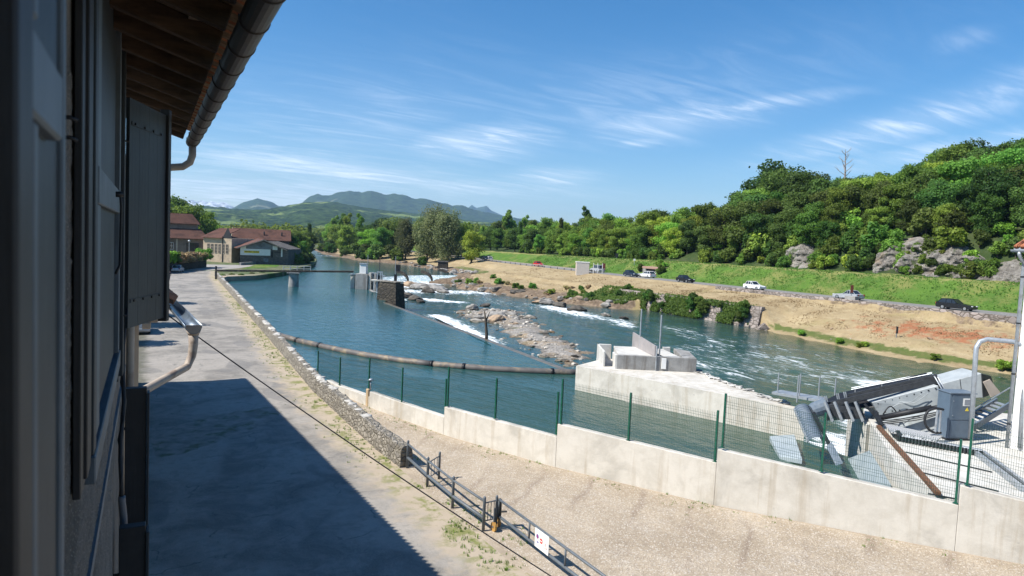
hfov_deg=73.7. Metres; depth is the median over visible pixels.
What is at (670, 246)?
feathery tree
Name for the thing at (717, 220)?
broadleaf tree
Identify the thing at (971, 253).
bush
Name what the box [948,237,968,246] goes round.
bush
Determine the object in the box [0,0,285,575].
rendered house
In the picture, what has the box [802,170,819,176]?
broadleaf tree
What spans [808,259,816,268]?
bush
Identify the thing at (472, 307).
boulder
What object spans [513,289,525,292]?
boulder
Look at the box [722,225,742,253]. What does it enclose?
broadleaf tree
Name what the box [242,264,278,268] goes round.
lawn
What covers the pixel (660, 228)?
feathery tree
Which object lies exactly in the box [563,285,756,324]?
ivy
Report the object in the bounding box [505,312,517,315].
boulder
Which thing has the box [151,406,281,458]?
road patch
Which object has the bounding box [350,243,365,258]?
bush
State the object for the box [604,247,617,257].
bush
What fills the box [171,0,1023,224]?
sky
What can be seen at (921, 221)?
bush
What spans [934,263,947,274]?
bush
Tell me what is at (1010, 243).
bush
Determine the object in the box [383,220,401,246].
broadleaf tree
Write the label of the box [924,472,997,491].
floor rail
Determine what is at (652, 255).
bush
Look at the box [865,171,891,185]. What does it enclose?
broadleaf tree
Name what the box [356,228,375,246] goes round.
feathery tree
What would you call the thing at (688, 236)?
broadleaf tree
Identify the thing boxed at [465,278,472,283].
bush
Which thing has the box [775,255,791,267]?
bush
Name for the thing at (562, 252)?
bush
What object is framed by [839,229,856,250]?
bush
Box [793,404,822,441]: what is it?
ribbed chute
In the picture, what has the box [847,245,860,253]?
bush
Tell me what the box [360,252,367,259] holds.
bush
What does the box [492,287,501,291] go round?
boulder
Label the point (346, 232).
broadleaf tree
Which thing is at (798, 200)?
broadleaf tree
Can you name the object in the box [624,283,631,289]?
ivy bush
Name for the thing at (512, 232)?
broadleaf tree
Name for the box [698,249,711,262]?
bush
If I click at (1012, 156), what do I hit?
broadleaf tree
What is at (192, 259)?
dry bush
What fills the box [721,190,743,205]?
broadleaf tree
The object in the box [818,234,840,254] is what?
bush
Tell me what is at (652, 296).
ivy bush
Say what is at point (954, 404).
control cabinet
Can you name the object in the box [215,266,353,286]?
footbridge
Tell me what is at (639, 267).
bush
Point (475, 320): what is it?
boulder
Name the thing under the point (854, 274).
grass
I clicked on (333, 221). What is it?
poplar tree
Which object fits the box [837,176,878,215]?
broadleaf tree
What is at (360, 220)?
poplar tree
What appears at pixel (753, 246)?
bush
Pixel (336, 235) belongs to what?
broadleaf tree
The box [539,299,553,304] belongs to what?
boulder
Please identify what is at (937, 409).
hydraulic hose
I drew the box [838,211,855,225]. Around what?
bush
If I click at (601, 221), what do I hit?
feathery tree
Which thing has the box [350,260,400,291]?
sluice gate
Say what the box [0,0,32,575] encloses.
window frame
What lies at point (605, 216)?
broadleaf tree
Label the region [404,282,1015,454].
river
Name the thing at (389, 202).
mountain
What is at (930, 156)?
broadleaf tree
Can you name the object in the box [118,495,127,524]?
conduit
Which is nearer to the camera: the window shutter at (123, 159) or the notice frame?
the window shutter at (123, 159)
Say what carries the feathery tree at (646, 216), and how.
on the hillside
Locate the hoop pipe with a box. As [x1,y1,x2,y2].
[968,337,1023,448]
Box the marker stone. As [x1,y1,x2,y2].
[366,388,369,405]
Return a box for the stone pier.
[377,280,404,308]
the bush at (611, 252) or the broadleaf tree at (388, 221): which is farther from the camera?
the broadleaf tree at (388, 221)
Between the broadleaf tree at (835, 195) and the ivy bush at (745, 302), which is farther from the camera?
the broadleaf tree at (835, 195)
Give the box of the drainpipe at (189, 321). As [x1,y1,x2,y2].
[124,287,201,465]
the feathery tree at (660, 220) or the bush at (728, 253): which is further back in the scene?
the feathery tree at (660, 220)
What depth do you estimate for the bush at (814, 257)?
135.67 m
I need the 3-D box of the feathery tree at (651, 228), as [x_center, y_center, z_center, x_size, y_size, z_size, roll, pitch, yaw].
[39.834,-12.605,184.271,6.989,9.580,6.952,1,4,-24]
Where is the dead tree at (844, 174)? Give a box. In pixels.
[836,148,852,177]
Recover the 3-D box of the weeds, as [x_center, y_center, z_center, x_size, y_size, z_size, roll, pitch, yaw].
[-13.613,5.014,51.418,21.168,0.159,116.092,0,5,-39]
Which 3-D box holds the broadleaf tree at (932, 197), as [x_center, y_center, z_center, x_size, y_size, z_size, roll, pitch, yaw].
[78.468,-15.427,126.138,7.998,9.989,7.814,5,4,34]
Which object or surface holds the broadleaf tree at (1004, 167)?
on the hillside
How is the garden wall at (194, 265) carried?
on the bank ground at (524, 569)
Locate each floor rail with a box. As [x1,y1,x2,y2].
[905,452,991,472]
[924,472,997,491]
[929,493,957,499]
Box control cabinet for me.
[937,389,977,440]
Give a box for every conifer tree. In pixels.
[307,223,311,252]
[515,221,522,248]
[559,217,563,228]
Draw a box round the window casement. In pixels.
[33,0,65,575]
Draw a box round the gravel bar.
[456,310,594,365]
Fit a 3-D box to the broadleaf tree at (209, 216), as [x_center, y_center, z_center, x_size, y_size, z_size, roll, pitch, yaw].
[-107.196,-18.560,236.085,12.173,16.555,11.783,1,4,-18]
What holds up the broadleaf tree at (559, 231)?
on the hillside
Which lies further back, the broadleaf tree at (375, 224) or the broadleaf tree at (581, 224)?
the broadleaf tree at (375, 224)
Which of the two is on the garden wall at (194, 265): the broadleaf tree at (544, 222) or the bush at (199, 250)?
the bush at (199, 250)
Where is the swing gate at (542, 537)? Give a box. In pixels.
[491,498,605,575]
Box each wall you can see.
[170,260,206,271]
[214,272,412,467]
[239,262,254,264]
[326,380,1023,563]
[575,358,803,440]
[621,289,764,327]
[715,286,1021,324]
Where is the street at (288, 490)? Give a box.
[138,270,525,575]
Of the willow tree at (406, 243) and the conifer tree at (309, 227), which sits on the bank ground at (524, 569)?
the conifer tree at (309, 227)
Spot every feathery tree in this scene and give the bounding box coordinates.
[289,242,301,250]
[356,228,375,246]
[459,230,486,263]
[555,221,575,229]
[566,232,582,251]
[585,228,606,248]
[586,220,598,225]
[596,234,607,248]
[598,219,613,226]
[603,236,610,248]
[614,218,632,235]
[624,238,633,250]
[628,209,661,234]
[645,215,670,236]
[647,224,663,249]
[650,221,672,253]
[660,226,684,254]
[665,222,684,250]
[680,214,702,245]
[708,225,727,250]
[921,160,953,198]
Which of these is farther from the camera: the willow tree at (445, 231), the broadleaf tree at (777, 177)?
the willow tree at (445, 231)
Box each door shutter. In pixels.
[113,521,148,575]
[124,386,149,575]
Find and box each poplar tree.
[330,215,338,225]
[338,213,345,224]
[343,213,353,226]
[353,213,364,242]
[467,222,473,230]
[502,209,515,243]
[521,215,528,229]
[577,206,591,224]
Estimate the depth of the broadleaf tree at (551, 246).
237.91 m
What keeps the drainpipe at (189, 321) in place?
attached to the rendered house at (187, 61)
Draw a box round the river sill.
[370,269,456,291]
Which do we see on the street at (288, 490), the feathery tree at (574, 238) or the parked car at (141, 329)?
the parked car at (141, 329)
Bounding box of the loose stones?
[372,414,1021,574]
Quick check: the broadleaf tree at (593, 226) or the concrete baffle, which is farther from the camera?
the broadleaf tree at (593, 226)
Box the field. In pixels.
[314,248,1020,373]
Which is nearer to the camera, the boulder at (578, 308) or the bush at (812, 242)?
the boulder at (578, 308)
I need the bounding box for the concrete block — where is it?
[845,296,858,299]
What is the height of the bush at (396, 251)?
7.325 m
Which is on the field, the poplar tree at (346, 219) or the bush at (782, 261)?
the poplar tree at (346, 219)
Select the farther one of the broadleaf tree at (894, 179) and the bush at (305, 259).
the bush at (305, 259)
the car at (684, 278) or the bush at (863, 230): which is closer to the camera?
the bush at (863, 230)
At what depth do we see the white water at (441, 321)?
85.61 m
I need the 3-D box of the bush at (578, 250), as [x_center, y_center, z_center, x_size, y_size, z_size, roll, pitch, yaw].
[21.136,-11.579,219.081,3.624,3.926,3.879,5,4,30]
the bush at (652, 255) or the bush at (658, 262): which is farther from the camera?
the bush at (652, 255)
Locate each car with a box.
[139,324,149,333]
[171,265,183,271]
[533,261,543,266]
[590,265,604,271]
[623,270,638,276]
[639,271,655,277]
[676,275,694,282]
[743,281,765,289]
[832,290,864,299]
[935,298,977,310]
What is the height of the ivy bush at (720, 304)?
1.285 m
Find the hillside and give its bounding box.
[415,209,1023,279]
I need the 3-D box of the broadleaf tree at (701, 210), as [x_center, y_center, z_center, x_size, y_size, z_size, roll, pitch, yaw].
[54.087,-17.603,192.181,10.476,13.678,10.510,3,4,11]
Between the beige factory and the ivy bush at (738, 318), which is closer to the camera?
the ivy bush at (738, 318)
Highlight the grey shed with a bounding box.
[234,239,300,264]
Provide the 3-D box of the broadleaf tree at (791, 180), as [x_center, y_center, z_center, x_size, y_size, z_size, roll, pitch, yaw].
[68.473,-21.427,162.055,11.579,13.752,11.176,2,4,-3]
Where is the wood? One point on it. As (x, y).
(318, 233)
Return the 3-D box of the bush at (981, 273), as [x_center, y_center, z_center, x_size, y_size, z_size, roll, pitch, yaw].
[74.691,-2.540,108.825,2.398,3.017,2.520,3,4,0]
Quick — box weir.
[383,302,565,368]
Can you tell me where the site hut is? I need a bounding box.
[575,261,589,274]
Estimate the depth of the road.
121.60 m
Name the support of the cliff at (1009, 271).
on the hillside
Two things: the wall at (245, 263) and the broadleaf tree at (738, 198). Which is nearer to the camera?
the broadleaf tree at (738, 198)
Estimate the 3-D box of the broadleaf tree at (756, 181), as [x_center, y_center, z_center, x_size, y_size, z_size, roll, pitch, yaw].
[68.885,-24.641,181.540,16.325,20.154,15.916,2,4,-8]
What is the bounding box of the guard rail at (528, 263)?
[452,255,594,271]
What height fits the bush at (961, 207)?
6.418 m
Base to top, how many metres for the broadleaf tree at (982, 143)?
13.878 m
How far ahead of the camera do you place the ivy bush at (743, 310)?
107.84 m
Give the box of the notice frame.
[593,263,602,272]
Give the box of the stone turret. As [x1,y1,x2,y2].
[437,261,448,268]
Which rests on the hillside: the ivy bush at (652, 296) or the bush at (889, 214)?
the bush at (889, 214)
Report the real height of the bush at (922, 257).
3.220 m
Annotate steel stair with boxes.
[974,387,1009,429]
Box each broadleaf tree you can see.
[170,194,187,206]
[170,203,216,233]
[200,210,219,233]
[291,235,304,250]
[292,231,307,251]
[298,241,307,249]
[302,235,312,252]
[303,232,317,251]
[321,223,332,240]
[327,224,340,247]
[333,223,354,245]
[335,225,357,247]
[352,224,374,244]
[370,227,394,249]
[371,216,387,230]
[376,215,402,230]
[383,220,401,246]
[410,217,425,247]
[450,222,472,257]
[473,231,484,247]
[480,226,496,249]
[490,228,504,249]
[491,219,502,243]
[504,231,511,248]
[506,228,522,251]
[517,233,525,244]
[522,228,542,251]
[527,219,538,225]
[533,234,545,250]
[537,217,557,231]
[539,227,552,249]
[544,228,558,253]
[550,227,568,248]
[555,235,564,251]
[561,230,575,254]
[575,222,585,231]
[577,216,599,230]
[579,227,585,246]
[581,227,593,249]
[586,224,599,230]
[597,223,613,236]
[599,213,620,225]
[604,227,629,249]
[610,216,633,234]
[626,225,648,246]
[630,227,655,257]
[648,208,669,216]
[667,207,695,221]
[676,218,701,254]
[690,202,716,225]
[692,224,713,251]
[704,204,733,249]
[719,198,765,252]
[720,191,749,210]
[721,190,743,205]
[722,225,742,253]
[736,187,771,197]
[739,159,805,190]
[740,212,768,247]
[743,192,771,213]
[754,165,796,196]
[755,196,783,215]
[760,190,788,213]
[762,214,772,226]
[767,222,786,251]
[772,205,801,230]
[778,169,821,212]
[780,190,811,212]
[785,174,819,208]
[791,209,820,244]
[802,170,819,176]
[803,177,831,211]
[803,201,824,220]
[808,188,837,207]
[812,172,837,179]
[814,219,840,248]
[818,203,847,223]
[821,178,843,206]
[825,187,853,209]
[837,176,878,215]
[842,183,871,216]
[854,175,872,178]
[859,178,895,216]
[864,206,892,226]
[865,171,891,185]
[871,174,896,191]
[874,180,913,212]
[888,170,916,197]
[892,198,921,235]
[896,163,943,183]
[899,159,933,172]
[899,171,948,206]
[912,177,961,208]
[920,159,938,163]
[924,148,945,160]
[929,203,958,232]
[930,142,960,159]
[934,143,973,179]
[934,154,984,211]
[942,137,1003,162]
[957,166,1019,216]
[958,145,999,172]
[958,164,1023,220]
[967,192,1007,235]
[972,151,997,171]
[975,147,1023,215]
[987,161,1022,214]
[995,138,1018,151]
[1005,162,1023,224]
[1005,186,1023,227]
[1011,137,1023,146]
[1012,140,1023,160]
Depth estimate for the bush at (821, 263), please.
132.24 m
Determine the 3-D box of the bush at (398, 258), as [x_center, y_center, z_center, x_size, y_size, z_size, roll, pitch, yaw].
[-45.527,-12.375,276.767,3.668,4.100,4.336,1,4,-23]
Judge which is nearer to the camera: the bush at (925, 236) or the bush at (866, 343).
the bush at (866, 343)
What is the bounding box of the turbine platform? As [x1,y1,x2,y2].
[845,409,1023,501]
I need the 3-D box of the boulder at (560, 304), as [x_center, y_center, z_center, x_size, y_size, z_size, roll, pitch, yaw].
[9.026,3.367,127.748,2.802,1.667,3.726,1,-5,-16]
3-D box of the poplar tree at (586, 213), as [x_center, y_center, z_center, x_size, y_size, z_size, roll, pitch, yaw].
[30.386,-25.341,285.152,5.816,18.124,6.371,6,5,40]
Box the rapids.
[312,250,348,258]
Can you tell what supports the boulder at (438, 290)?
in the river at (756, 360)
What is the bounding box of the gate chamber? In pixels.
[596,309,696,372]
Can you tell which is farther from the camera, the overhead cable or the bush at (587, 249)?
the bush at (587, 249)
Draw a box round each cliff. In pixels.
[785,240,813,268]
[872,237,985,278]
[976,259,1021,282]
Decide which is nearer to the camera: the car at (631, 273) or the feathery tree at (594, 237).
the car at (631, 273)
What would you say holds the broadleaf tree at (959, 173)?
on the hillside
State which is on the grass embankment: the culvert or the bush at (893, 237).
the culvert
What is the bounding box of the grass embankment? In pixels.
[412,246,1023,313]
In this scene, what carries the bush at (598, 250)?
on the hillside
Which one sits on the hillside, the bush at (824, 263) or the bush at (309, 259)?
the bush at (824, 263)
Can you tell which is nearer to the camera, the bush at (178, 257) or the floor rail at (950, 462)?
the floor rail at (950, 462)
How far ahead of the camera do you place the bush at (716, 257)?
156.82 m
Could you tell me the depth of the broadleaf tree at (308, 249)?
269.35 m
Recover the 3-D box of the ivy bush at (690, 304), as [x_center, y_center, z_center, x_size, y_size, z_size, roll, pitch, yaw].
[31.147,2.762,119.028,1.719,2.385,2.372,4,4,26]
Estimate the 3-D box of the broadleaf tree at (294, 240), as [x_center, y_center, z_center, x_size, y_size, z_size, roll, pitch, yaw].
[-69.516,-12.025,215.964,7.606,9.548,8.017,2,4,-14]
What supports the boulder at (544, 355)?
on the gravel bar
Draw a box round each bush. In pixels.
[170,251,174,262]
[171,251,177,263]
[176,251,181,262]
[179,253,185,262]
[181,252,195,261]
[183,252,192,262]
[189,251,197,261]
[195,248,208,260]
[204,248,213,259]
[293,253,303,264]
[300,252,308,263]
[301,251,310,263]
[302,250,315,261]
[322,239,335,247]
[323,242,337,252]
[338,246,348,256]
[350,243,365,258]
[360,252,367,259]
[361,244,369,249]
[365,248,379,259]
[366,252,373,258]
[370,244,385,259]
[385,243,394,259]
[390,246,404,259]
[395,254,402,260]
[417,256,426,265]
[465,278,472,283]
[494,278,501,283]
[512,282,519,287]
[528,282,537,288]
[535,247,542,253]
[547,289,555,293]
[559,247,567,254]
[572,247,582,254]
[583,247,590,256]
[585,291,594,296]
[595,248,603,256]
[600,249,607,257]
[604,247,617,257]
[614,289,623,295]
[616,249,625,257]
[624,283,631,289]
[630,247,643,258]
[637,263,644,271]
[639,247,647,258]
[644,246,656,255]
[647,251,657,259]
[648,291,655,301]
[655,259,662,265]
[655,264,666,273]
[657,244,669,258]
[657,254,664,259]
[657,301,664,308]
[673,247,683,257]
[685,298,694,310]
[688,292,698,301]
[693,296,702,303]
[694,309,702,317]
[697,302,709,313]
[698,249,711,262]
[704,246,713,253]
[713,251,724,262]
[717,247,735,261]
[717,301,723,308]
[734,311,743,322]
[736,252,746,263]
[737,299,749,308]
[738,305,749,318]
[740,239,763,259]
[742,233,772,257]
[747,230,769,244]
[757,256,764,262]
[761,241,773,254]
[766,252,776,266]
[771,248,784,263]
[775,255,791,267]
[781,219,800,242]
[783,234,804,251]
[784,230,791,243]
[797,329,805,334]
[806,253,825,262]
[808,233,818,245]
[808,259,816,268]
[812,249,822,254]
[815,255,834,269]
[816,257,831,269]
[818,225,844,239]
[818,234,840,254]
[828,253,838,266]
[835,337,844,342]
[836,218,848,231]
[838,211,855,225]
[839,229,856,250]
[841,254,857,268]
[842,224,861,242]
[843,254,863,271]
[845,216,862,229]
[846,207,860,217]
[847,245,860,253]
[850,221,865,227]
[854,256,870,269]
[855,227,875,251]
[856,342,864,347]
[859,221,890,249]
[859,247,876,257]
[860,212,869,224]
[861,341,869,346]
[862,257,874,269]
[866,253,875,259]
[872,228,905,249]
[875,242,883,253]
[877,245,887,252]
[881,209,904,231]
[893,250,906,266]
[895,243,904,251]
[898,266,909,274]
[907,207,936,236]
[910,242,920,251]
[912,264,923,273]
[916,252,931,266]
[920,238,936,252]
[922,234,931,239]
[924,258,937,266]
[926,244,938,252]
[930,353,940,359]
[933,225,968,249]
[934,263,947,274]
[935,208,972,237]
[936,201,966,216]
[944,264,954,273]
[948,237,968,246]
[950,263,964,273]
[958,261,979,278]
[962,250,978,261]
[962,258,982,268]
[973,229,991,246]
[974,258,1002,277]
[975,265,986,276]
[988,241,1007,256]
[993,221,1018,235]
[995,359,1011,370]
[1001,234,1013,244]
[1004,236,1023,259]
[1017,228,1023,239]
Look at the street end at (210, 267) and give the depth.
169.36 m
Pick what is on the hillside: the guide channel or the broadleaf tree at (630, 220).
the broadleaf tree at (630, 220)
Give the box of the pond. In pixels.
[227,258,858,479]
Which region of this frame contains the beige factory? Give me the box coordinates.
[201,226,290,262]
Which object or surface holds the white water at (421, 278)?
on the river at (756, 360)
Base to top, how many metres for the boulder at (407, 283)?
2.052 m
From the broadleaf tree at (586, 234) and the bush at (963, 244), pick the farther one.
the broadleaf tree at (586, 234)
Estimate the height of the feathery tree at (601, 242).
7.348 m
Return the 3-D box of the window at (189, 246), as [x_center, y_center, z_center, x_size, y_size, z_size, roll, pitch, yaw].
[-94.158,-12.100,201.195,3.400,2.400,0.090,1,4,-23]
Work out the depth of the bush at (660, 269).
160.81 m
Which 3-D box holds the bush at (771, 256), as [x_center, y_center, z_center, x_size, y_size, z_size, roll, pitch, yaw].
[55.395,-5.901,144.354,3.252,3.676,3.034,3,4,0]
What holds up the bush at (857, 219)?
on the hillside
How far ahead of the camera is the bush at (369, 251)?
285.13 m
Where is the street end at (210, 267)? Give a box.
[188,264,252,269]
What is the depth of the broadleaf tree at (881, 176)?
143.72 m
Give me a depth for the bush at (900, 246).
122.73 m
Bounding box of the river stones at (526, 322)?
[454,309,582,365]
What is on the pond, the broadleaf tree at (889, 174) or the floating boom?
the floating boom
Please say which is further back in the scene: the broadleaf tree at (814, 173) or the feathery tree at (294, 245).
the feathery tree at (294, 245)
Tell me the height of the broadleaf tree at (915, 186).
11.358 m
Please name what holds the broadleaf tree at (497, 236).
on the hillside
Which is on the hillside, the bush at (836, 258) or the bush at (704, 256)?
the bush at (836, 258)
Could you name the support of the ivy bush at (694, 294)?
attached to the river wall at (753, 319)
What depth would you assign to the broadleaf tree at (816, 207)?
143.98 m
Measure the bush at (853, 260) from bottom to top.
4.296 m
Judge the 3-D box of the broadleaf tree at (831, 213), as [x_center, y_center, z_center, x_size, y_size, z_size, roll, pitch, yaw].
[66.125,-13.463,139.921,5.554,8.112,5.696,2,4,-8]
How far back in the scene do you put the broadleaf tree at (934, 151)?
167.79 m
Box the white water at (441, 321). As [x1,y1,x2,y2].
[434,317,485,342]
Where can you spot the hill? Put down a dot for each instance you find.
(316, 214)
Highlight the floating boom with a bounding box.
[281,333,575,374]
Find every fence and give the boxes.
[317,351,1023,503]
[406,440,497,531]
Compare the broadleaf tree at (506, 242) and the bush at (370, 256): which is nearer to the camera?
the bush at (370, 256)
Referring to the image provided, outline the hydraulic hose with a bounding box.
[923,407,943,433]
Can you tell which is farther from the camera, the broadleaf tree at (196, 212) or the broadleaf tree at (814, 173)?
the broadleaf tree at (196, 212)
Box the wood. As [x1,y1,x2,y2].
[210,219,531,248]
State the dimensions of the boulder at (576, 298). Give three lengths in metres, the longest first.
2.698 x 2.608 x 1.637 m
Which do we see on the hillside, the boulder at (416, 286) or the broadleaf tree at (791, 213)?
the broadleaf tree at (791, 213)
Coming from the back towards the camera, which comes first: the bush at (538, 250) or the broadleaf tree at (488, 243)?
the broadleaf tree at (488, 243)
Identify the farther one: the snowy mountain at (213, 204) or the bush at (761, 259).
the snowy mountain at (213, 204)
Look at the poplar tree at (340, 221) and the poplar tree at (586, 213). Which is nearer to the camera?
the poplar tree at (586, 213)
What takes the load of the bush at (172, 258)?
on the garden wall at (194, 265)
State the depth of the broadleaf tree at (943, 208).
119.75 m
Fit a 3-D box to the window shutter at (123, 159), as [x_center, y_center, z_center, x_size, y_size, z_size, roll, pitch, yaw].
[-3.470,-0.762,6.074,0.115,3.180,0.260,1,4,-28]
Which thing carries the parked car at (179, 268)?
on the street at (288, 490)
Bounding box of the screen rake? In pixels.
[808,368,999,464]
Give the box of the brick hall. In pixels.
[170,213,204,252]
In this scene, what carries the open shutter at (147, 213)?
attached to the rendered house at (187, 61)
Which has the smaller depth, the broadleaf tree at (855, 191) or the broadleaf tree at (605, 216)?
the broadleaf tree at (855, 191)
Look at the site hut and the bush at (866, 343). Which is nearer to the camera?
the bush at (866, 343)
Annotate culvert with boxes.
[642,266,657,272]
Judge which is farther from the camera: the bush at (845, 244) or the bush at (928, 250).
the bush at (845, 244)
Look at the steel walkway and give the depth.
37.12 m
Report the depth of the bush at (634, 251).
186.21 m
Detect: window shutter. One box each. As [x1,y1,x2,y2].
[72,0,93,499]
[117,50,129,381]
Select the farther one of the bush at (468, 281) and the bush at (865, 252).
the bush at (468, 281)
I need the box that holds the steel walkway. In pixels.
[772,373,836,401]
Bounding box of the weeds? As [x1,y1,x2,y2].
[220,290,953,570]
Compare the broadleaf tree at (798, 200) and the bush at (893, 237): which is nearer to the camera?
the bush at (893, 237)
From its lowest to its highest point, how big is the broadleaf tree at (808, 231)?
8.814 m
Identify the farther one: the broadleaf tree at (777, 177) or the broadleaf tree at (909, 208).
the broadleaf tree at (777, 177)
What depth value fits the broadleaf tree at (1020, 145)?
136.04 m
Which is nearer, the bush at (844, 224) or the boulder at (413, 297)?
the boulder at (413, 297)
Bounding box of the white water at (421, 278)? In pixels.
[373,275,454,300]
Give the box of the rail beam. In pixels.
[894,430,981,454]
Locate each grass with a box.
[526,254,1023,311]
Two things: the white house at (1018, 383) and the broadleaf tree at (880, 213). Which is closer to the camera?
the white house at (1018, 383)
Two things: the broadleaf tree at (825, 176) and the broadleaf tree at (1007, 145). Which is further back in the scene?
the broadleaf tree at (825, 176)
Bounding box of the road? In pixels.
[410,250,1021,316]
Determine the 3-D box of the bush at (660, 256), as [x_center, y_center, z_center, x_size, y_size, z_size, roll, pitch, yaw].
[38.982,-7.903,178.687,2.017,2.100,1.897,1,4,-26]
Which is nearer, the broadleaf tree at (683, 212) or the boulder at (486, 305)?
the boulder at (486, 305)
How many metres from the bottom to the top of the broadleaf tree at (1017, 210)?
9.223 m
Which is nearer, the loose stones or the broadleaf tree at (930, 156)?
the loose stones
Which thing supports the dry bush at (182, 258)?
on the garden wall at (194, 265)
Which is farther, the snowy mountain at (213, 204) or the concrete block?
the snowy mountain at (213, 204)
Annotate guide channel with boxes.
[974,450,1023,491]
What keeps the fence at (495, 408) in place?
on the flood wall at (977, 521)
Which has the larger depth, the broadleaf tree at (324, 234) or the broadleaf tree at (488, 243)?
the broadleaf tree at (324, 234)
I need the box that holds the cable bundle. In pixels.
[117,328,126,496]
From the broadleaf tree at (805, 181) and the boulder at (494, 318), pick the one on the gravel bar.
the boulder at (494, 318)
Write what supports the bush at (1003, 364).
on the field
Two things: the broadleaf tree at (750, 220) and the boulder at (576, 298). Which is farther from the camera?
the broadleaf tree at (750, 220)
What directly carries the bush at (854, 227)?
on the hillside
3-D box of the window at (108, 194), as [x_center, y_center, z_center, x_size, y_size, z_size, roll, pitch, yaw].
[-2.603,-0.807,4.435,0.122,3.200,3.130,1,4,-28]
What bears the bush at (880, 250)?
on the hillside
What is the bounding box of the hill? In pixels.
[189,201,523,243]
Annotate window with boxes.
[84,0,123,484]
[186,243,198,250]
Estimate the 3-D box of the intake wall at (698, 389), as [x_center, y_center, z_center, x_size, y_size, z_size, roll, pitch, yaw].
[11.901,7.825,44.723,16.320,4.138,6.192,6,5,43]
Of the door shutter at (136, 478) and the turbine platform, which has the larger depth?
the turbine platform
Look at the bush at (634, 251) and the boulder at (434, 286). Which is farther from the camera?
the bush at (634, 251)
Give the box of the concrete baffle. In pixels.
[769,435,801,463]
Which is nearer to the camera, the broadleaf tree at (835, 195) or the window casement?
the window casement
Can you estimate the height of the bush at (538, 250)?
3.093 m
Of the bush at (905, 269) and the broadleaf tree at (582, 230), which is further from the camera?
the broadleaf tree at (582, 230)
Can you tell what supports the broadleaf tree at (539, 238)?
on the hillside
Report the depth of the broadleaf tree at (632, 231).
191.98 m
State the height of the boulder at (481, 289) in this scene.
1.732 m
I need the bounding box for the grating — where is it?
[885,424,942,441]
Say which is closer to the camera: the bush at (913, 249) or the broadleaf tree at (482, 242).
the bush at (913, 249)
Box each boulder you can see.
[404,281,416,286]
[404,292,412,297]
[408,295,423,300]
[409,283,425,289]
[420,284,448,290]
[421,286,434,292]
[436,288,448,292]
[465,304,478,309]
[469,318,484,321]
[471,315,483,318]
[477,287,487,291]
[480,303,490,306]
[486,311,507,316]
[488,314,504,322]
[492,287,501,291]
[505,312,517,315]
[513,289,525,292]
[525,315,536,318]
[538,354,548,357]
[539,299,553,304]
[552,302,566,307]
[555,358,567,361]
[567,305,587,311]
[573,296,582,300]
[600,302,610,307]
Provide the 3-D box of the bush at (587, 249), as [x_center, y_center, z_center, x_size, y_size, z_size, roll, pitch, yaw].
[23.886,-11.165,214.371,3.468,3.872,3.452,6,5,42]
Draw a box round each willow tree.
[393,215,417,259]
[412,211,440,262]
[416,203,445,257]
[429,204,465,260]
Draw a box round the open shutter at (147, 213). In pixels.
[124,97,171,327]
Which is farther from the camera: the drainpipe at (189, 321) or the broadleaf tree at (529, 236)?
the broadleaf tree at (529, 236)
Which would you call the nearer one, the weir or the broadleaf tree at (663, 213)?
the weir
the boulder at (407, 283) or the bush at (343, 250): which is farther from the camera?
the bush at (343, 250)
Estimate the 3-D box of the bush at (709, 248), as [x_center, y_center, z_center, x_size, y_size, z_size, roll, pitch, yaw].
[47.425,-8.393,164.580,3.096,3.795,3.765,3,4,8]
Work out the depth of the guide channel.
25.93 m
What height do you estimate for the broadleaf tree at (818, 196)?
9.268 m
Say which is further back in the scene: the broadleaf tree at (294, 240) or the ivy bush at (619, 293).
the broadleaf tree at (294, 240)
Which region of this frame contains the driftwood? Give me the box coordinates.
[484,311,489,338]
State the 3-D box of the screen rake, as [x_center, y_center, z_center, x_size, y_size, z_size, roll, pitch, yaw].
[18.843,5.917,33.182,8.406,4.267,4.786,3,4,-2]
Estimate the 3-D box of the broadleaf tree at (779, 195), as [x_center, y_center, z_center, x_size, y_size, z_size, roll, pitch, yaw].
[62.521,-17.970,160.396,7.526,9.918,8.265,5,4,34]
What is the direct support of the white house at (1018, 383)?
on the turbine platform
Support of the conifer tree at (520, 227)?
on the hillside
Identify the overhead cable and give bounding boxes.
[169,316,550,575]
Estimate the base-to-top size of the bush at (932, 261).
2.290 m
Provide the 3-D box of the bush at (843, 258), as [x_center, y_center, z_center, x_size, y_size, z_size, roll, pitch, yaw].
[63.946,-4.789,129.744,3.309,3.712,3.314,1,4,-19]
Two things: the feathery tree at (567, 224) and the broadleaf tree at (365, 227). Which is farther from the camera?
the broadleaf tree at (365, 227)
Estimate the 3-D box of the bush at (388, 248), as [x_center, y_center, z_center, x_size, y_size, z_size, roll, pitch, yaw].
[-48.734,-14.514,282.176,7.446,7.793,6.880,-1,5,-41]
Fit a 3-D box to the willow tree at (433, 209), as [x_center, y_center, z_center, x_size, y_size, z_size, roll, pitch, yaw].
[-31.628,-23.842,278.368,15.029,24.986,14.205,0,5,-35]
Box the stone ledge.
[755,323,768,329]
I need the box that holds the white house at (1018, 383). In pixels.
[1005,239,1023,451]
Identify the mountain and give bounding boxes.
[187,200,233,207]
[228,191,538,223]
[469,205,502,215]
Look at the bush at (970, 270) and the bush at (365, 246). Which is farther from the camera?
the bush at (365, 246)
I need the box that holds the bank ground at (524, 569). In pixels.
[194,245,1023,575]
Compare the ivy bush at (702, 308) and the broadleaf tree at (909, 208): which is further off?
the broadleaf tree at (909, 208)

